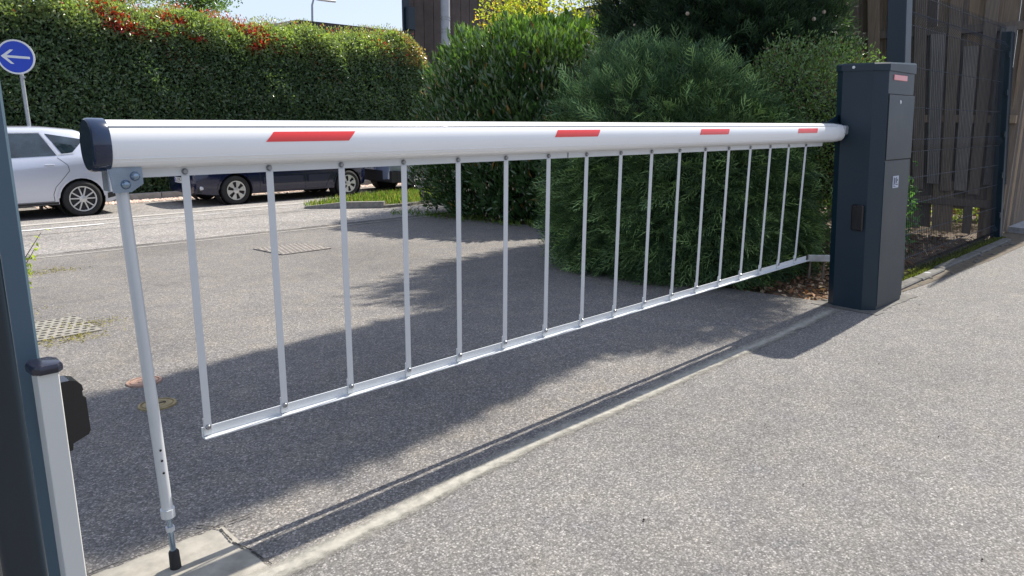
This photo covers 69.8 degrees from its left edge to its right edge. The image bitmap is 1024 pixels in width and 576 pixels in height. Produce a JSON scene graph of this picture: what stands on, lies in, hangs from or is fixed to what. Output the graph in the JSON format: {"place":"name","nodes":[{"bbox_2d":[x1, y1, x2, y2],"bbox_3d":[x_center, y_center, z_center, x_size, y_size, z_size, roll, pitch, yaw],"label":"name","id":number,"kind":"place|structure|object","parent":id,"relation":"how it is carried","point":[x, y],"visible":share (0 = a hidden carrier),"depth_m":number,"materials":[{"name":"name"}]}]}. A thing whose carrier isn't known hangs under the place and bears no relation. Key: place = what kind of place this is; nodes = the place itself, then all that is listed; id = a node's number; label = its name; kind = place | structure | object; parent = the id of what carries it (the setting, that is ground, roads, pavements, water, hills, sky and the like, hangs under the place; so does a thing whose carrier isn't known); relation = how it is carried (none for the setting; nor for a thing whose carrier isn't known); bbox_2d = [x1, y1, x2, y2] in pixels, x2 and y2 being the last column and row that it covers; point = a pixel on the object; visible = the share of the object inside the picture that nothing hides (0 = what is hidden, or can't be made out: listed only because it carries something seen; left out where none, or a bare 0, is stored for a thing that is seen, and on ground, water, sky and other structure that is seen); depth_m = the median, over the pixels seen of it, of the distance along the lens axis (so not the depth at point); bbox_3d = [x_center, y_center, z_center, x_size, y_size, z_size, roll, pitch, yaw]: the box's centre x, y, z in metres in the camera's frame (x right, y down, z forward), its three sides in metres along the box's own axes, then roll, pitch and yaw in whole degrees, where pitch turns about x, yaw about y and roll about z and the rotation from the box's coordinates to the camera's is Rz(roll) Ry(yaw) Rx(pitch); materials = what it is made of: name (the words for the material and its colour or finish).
{"place":"outdoors","nodes":[
{"label":"outdoors","id":0,"kind":"place"},
{"bbox_2d":[18,184,432,229],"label":"parking lane","id":1,"kind":"structure","parent":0,"point":[30,215],"depth_m":14.16,"materials":[{"name":"grey asphalt"}]},
{"bbox_2d":[0,39,43,208],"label":"road sign","id":2,"kind":"object","parent":1,"relation":"on","point":[17,56],"visible":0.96,"depth_m":13.40,"materials":[{"name":"metal"}]},
{"bbox_2d":[7,126,115,216],"bbox_3d":[-9.160,-1.960,12.638,4.264,1.632,1.775,-12,18,-44],"label":"silver car","id":3,"kind":"object","parent":1,"relation":"on","point":[50,169],"visible":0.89,"depth_m":12.70,"materials":[{"name":"paint"}]},
{"bbox_2d":[21,201,317,225],"bbox_3d":[-16.807,0.992,2.672,0.250,0.022,39.604,13,18,43],"label":"gutter band","id":4,"kind":"object","parent":1,"relation":"on","point":[155,214],"depth_m":13.08,"materials":[{"name":"concrete"}]},
{"bbox_2d":[102,207,283,223],"bbox_3d":[-5.398,-1.299,12.929,0.050,0.008,3.408,12,17,40],"label":"road line","id":5,"kind":"object","parent":1,"relation":"on","point":[182,216],"visible":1,"depth_m":12.62,"materials":[{"name":"white paint"}]},
{"bbox_2d":[35,183,400,209],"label":"pebbles","id":6,"kind":"object","parent":1,"relation":"on","point":[180,197],"visible":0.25,"depth_m":15.80,"materials":[{"name":"stone"}]},
{"bbox_2d":[169,167,364,204],"bbox_3d":[-5.340,-2.691,16.266,4.029,1.492,1.701,-12,18,-44],"label":"navy car","id":7,"kind":"object","parent":1,"relation":"on","point":[235,188],"visible":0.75,"depth_m":15.35,"materials":[{"name":"paint"}]},
{"bbox_2d":[365,165,429,189],"bbox_3d":[-2.018,-3.385,19.231,4.124,1.571,1.750,-12,18,-44],"label":"grey blue car","id":8,"kind":"object","parent":1,"relation":"on","point":[384,176],"visible":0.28,"depth_m":17.75,"materials":[{"name":"silver metal"}]},
{"bbox_2d":[22,203,447,256],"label":"street","id":9,"kind":"structure","parent":0,"point":[102,236],"depth_m":11.04,"materials":[{"name":"grey asphalt"}]},
{"bbox_2d":[22,223,101,230],"bbox_3d":[-7.896,-0.697,10.189,0.230,0.012,4.105,13,18,42],"label":"road line","id":10,"kind":"object","parent":9,"relation":"on","point":[60,227],"visible":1,"depth_m":11.23,"materials":[{"name":"white paint"}]},
{"bbox_2d":[30,209,315,235],"bbox_3d":[-12.945,0.654,3.999,0.030,0.025,27.008,13,18,42],"label":"seam band","id":11,"kind":"object","parent":9,"relation":"on","point":[184,221],"visible":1,"depth_m":12.02,"materials":[{"name":"grey concrete"}]},
{"bbox_2d":[31,216,414,255],"bbox_3d":[-7.068,-0.028,6.809,15.402,0.014,0.143,-12,18,-43],"label":"crack","id":12,"kind":"object","parent":9,"relation":"on","point":[208,237],"visible":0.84,"depth_m":9.70,"materials":[{"name":"grey asphalt"}]},
{"bbox_2d":[26,228,848,575],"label":"driveway","id":13,"kind":"structure","parent":0,"point":[296,484],"depth_m":4.05,"materials":[{"name":"grey asphalt"}]},
{"bbox_2d":[25,229,50,295],"bbox_3d":[-2.466,0.111,3.758,0.270,0.812,0.118,-12,18,-44],"label":"leafy weed","id":14,"kind":"object","parent":13,"relation":"on","point":[27,259],"visible":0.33,"depth_m":3.72,"materials":[{"name":"green plant"}]},
{"bbox_2d":[35,315,101,341],"bbox_3d":[-3.172,0.294,4.952,0.565,0.030,0.600,-12,16,-44],"label":"drain grate","id":15,"kind":"object","parent":13,"relation":"on","point":[42,328],"visible":0.62,"depth_m":4.98,"materials":[{"name":"metal"}]},
{"bbox_2d":[28,266,126,349],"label":"moss tufts","id":16,"kind":"object","parent":13,"relation":"on","point":[70,336],"visible":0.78,"depth_m":5.01,"materials":[{"name":"green plant"}]},
{"bbox_2d":[126,376,161,387],"bbox_3d":[-1.929,0.494,3.849,0.173,0.018,0.173,-12,16,-44],"label":"manhole cover","id":17,"kind":"object","parent":13,"relation":"on","point":[136,382],"visible":0.56,"depth_m":3.83,"materials":[{"name":"metal"}]},
{"bbox_2d":[138,397,176,410],"bbox_3d":[-1.696,0.559,3.508,0.173,0.018,0.173,-12,16,-44],"label":"manhole cover","id":18,"kind":"object","parent":13,"relation":"on","point":[166,402],"visible":0.56,"depth_m":3.50,"materials":[{"name":"gold metal"}]},
{"bbox_2d":[87,513,251,574],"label":"crack","id":19,"kind":"object","parent":13,"relation":"on","point":[162,546],"visible":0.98,"depth_m":2.24,"materials":[{"name":"grey concrete"}]},
{"bbox_2d":[88,526,268,575],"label":"threshold slab","id":20,"kind":"structure","parent":13,"relation":"on","point":[215,552],"depth_m":2.19,"materials":[{"name":"concrete"}]},
{"bbox_2d":[196,525,271,563],"bbox_3d":[-0.858,0.790,2.288,0.381,0.005,0.037,9,16,33],"label":"crack","id":21,"kind":"object","parent":13,"relation":"on","point":[255,553],"visible":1,"depth_m":2.27,"materials":[{"name":"black asphalt"}]},
{"bbox_2d":[33,214,443,258],"bbox_3d":[-10.908,0.858,2.825,28.201,0.010,0.060,-12,18,-43],"label":"seam band","id":22,"kind":"object","parent":13,"relation":"on","point":[218,238],"depth_m":9.62,"materials":[{"name":"concrete"}]},
{"bbox_2d":[253,243,330,254],"bbox_3d":[-2.569,-0.453,8.560,0.625,0.029,0.700,-12,16,-44],"label":"drain grate","id":23,"kind":"object","parent":13,"relation":"on","point":[293,248],"visible":0.91,"depth_m":8.50,"materials":[{"name":"grey metal"}]},
{"bbox_2d":[79,62,916,570],"bbox_3d":[0.907,-0.376,3.657,5.325,1.705,0.429,-12,18,-44],"label":"boom barrier","id":24,"kind":"object","parent":13,"relation":"on","point":[867,128],"visible":1,"depth_m":2.81,"materials":[{"name":"metal"}]},
{"bbox_2d":[305,215,619,271],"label":"pavement","id":25,"kind":"structure","parent":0,"point":[480,237],"depth_m":9.72,"materials":[{"name":"grey asphalt"}]},
{"bbox_2d":[27,0,1021,63],"label":"sky","id":26,"kind":"structure","parent":0,"point":[345,12],"materials":[{"name":"white"}]},
{"bbox_2d":[282,246,1023,575],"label":"yard asphalt","id":27,"kind":"structure","parent":0,"point":[872,461],"depth_m":2.76,"materials":[{"name":"grey asphalt"}]},
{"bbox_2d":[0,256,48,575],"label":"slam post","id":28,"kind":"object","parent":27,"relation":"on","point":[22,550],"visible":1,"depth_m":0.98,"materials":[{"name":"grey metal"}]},
{"bbox_2d":[0,83,60,575],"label":"gate post","id":29,"kind":"object","parent":27,"relation":"on","point":[15,272],"visible":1,"depth_m":1.56,"materials":[{"name":"grey metal"}]},
{"bbox_2d":[25,356,90,575],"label":"photocell post","id":30,"kind":"object","parent":27,"relation":"on","point":[62,413],"visible":1,"depth_m":1.57,"materials":[{"name":"silver metal"}]},
{"bbox_2d":[247,309,836,575],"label":"threshold strip","id":31,"kind":"object","parent":27,"relation":"on","point":[317,552],"visible":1,"depth_m":2.79,"materials":[{"name":"grey concrete"}]},
{"bbox_2d":[812,293,916,314],"bbox_3d":[2.652,0.085,5.503,0.840,0.001,0.481,-12,18,-44],"label":"cabinet footing","id":32,"kind":"object","parent":27,"relation":"on","point":[903,298],"visible":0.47,"depth_m":5.34,"materials":[{"name":"concrete"}]},
{"bbox_2d":[901,232,1023,291],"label":"dirt band","id":33,"kind":"object","parent":27,"relation":"on","point":[1017,239],"visible":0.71,"depth_m":7.26,"materials":[{"name":"soil"}]},
{"bbox_2d":[902,236,1005,280],"bbox_3d":[4.192,-0.299,7.155,4.134,0.040,0.263,-12,18,-44],"label":"moss strip","id":34,"kind":"object","parent":33,"relation":"on","point":[921,269],"visible":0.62,"depth_m":7.14,"materials":[{"name":"green plant"}]},
{"bbox_2d":[918,242,1014,284],"bbox_3d":[4.449,-0.272,7.113,3.205,0.015,0.186,-12,18,-44],"label":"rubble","id":35,"kind":"object","parent":33,"relation":"on","point":[979,259],"visible":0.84,"depth_m":7.34,"materials":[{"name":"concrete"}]},
{"bbox_2d":[1003,29,1023,231],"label":"slatted fence","id":36,"kind":"object","parent":33,"relation":"on","point":[1015,210],"visible":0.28,"depth_m":8.82,"materials":[{"name":"brown wood"}]},
{"bbox_2d":[1005,221,1023,233],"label":"stone step","id":37,"kind":"object","parent":33,"relation":"on","point":[1017,227],"visible":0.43,"depth_m":8.93,"materials":[{"name":"grey stone"}]},
{"bbox_2d":[303,207,1003,300],"bbox_3d":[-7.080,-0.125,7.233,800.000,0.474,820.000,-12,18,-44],"label":"ground","id":38,"kind":"structure","parent":0,"point":[914,260],"depth_m":8.17,"materials":[{"name":"soil"}]},
{"bbox_2d":[110,0,176,19],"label":"tree","id":39,"kind":"object","parent":38,"relation":"on","point":[139,4],"visible":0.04,"depth_m":22.27,"materials":[{"name":"green plant"}]},
{"bbox_2d":[22,180,371,207],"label":"kerb","id":40,"kind":"structure","parent":38,"relation":"on","point":[150,195],"depth_m":16.09,"materials":[{"name":"concrete"}]},
{"bbox_2d":[153,0,268,30],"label":"tree","id":41,"kind":"object","parent":38,"relation":"on","point":[202,4],"visible":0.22,"depth_m":24.57,"materials":[{"name":"green plant"}]},
{"bbox_2d":[311,0,335,20],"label":"street lamp","id":42,"kind":"object","parent":38,"relation":"on","point":[332,1],"visible":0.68,"depth_m":42.45,"materials":[{"name":"metal"}]},
{"bbox_2d":[274,20,387,32],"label":"building","id":43,"kind":"structure","parent":38,"relation":"on","point":[325,24],"depth_m":38.24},
{"bbox_2d":[304,200,430,208],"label":"kerb island","id":44,"kind":"structure","parent":38,"relation":"on","point":[365,204],"depth_m":13.67,"materials":[{"name":"concrete"}]},
{"bbox_2d":[440,0,449,65],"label":"pole","id":45,"kind":"object","parent":38,"relation":"on","point":[445,14],"visible":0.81,"depth_m":23.89,"materials":[{"name":"grey metal"}]},
{"bbox_2d":[402,0,547,116],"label":"brown building","id":46,"kind":"structure","parent":38,"relation":"on","point":[421,21],"depth_m":24.44,"materials":[{"name":"brown wood"}]},
{"bbox_2d":[391,5,606,229],"bbox_3d":[0.422,-2.807,11.902,3.706,3.358,5.010,-12,18,-44],"label":"cherry laurel","id":47,"kind":"object","parent":38,"relation":"on","point":[506,72],"visible":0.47,"depth_m":10.76,"materials":[{"name":"green plant"}]},
{"bbox_2d":[472,0,617,29],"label":"golden shrub","id":48,"kind":"object","parent":38,"relation":"on","point":[579,11],"visible":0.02,"depth_m":13.24,"materials":[{"name":"yellow plant"}]},
{"bbox_2d":[530,24,831,292],"bbox_3d":[1.580,-1.163,6.847,2.611,2.410,2.662,-12,18,-44],"label":"juniper bush","id":49,"kind":"object","parent":38,"relation":"on","point":[630,81],"visible":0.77,"depth_m":6.08,"materials":[{"name":"green plant"}]},
{"bbox_2d":[580,0,868,82],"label":"cypress tree","id":50,"kind":"object","parent":38,"relation":"on","point":[746,26],"visible":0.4,"depth_m":7.44,"materials":[{"name":"green plant"}]},
{"bbox_2d":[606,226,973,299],"bbox_3d":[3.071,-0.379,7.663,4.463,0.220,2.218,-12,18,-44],"label":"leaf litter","id":51,"kind":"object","parent":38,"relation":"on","point":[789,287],"visible":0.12,"depth_m":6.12,"materials":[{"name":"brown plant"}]},
{"bbox_2d":[807,255,829,280],"bbox_3d":[2.595,-0.159,6.240,0.186,0.250,0.040,0,13,0],"label":"bracket","id":52,"kind":"object","parent":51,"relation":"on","point":[824,259],"visible":0.86,"depth_m":6.20,"materials":[{"name":"grey metal"}]},
{"bbox_2d":[740,26,885,213],"bbox_3d":[2.763,-1.342,7.034,1.487,2.272,1.687,-12,18,-44],"label":"privet shrub","id":53,"kind":"object","parent":38,"relation":"on","point":[819,88],"visible":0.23,"depth_m":6.58,"materials":[{"name":"green plant"}]},
{"bbox_2d":[819,161,925,253],"bbox_3d":[3.628,-0.882,7.504,1.207,1.160,1.093,-12,18,-44],"label":"shrub","id":54,"kind":"object","parent":38,"relation":"on","point":[910,213],"visible":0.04,"depth_m":7.35,"materials":[{"name":"green plant"}]},
{"bbox_2d":[818,0,1023,238],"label":"wooden fence","id":55,"kind":"object","parent":38,"relation":"on","point":[871,15],"visible":0.18,"depth_m":8.58,"materials":[{"name":"brown wood"}]},
{"bbox_2d":[886,0,1014,277],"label":"fence","id":56,"kind":"object","parent":38,"relation":"on","point":[899,26],"visible":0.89,"depth_m":7.06,"materials":[{"name":"wood"}]},
{"bbox_2d":[931,205,979,224],"bbox_3d":[5.904,-1.571,9.967,1.242,1.531,1.355,-12,18,-44],"label":"shrub","id":57,"kind":"object","parent":38,"relation":"on","point":[959,212],"visible":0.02,"depth_m":9.80,"materials":[{"name":"green plant"}]},
{"bbox_2d":[901,238,1010,289],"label":"fence kerb","id":58,"kind":"structure","parent":38,"relation":"on","point":[934,271],"depth_m":6.79,"materials":[{"name":"concrete"}]},
{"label":"grass bed","id":59,"kind":"structure","parent":38,"relation":"on","visible":0},
{"bbox_2d":[303,186,436,205],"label":"grass","id":60,"kind":"structure","parent":59,"relation":"on","point":[388,196],"depth_m":14.54,"materials":[{"name":"green plant"}]},
{"label":"hedge bed","id":61,"kind":"structure","parent":0,"visible":0},
{"bbox_2d":[0,0,430,193],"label":"photinia hedge","id":62,"kind":"object","parent":61,"relation":"on","point":[99,59],"visible":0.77,"depth_m":16.47,"materials":[{"name":"green plant"}]}
]}

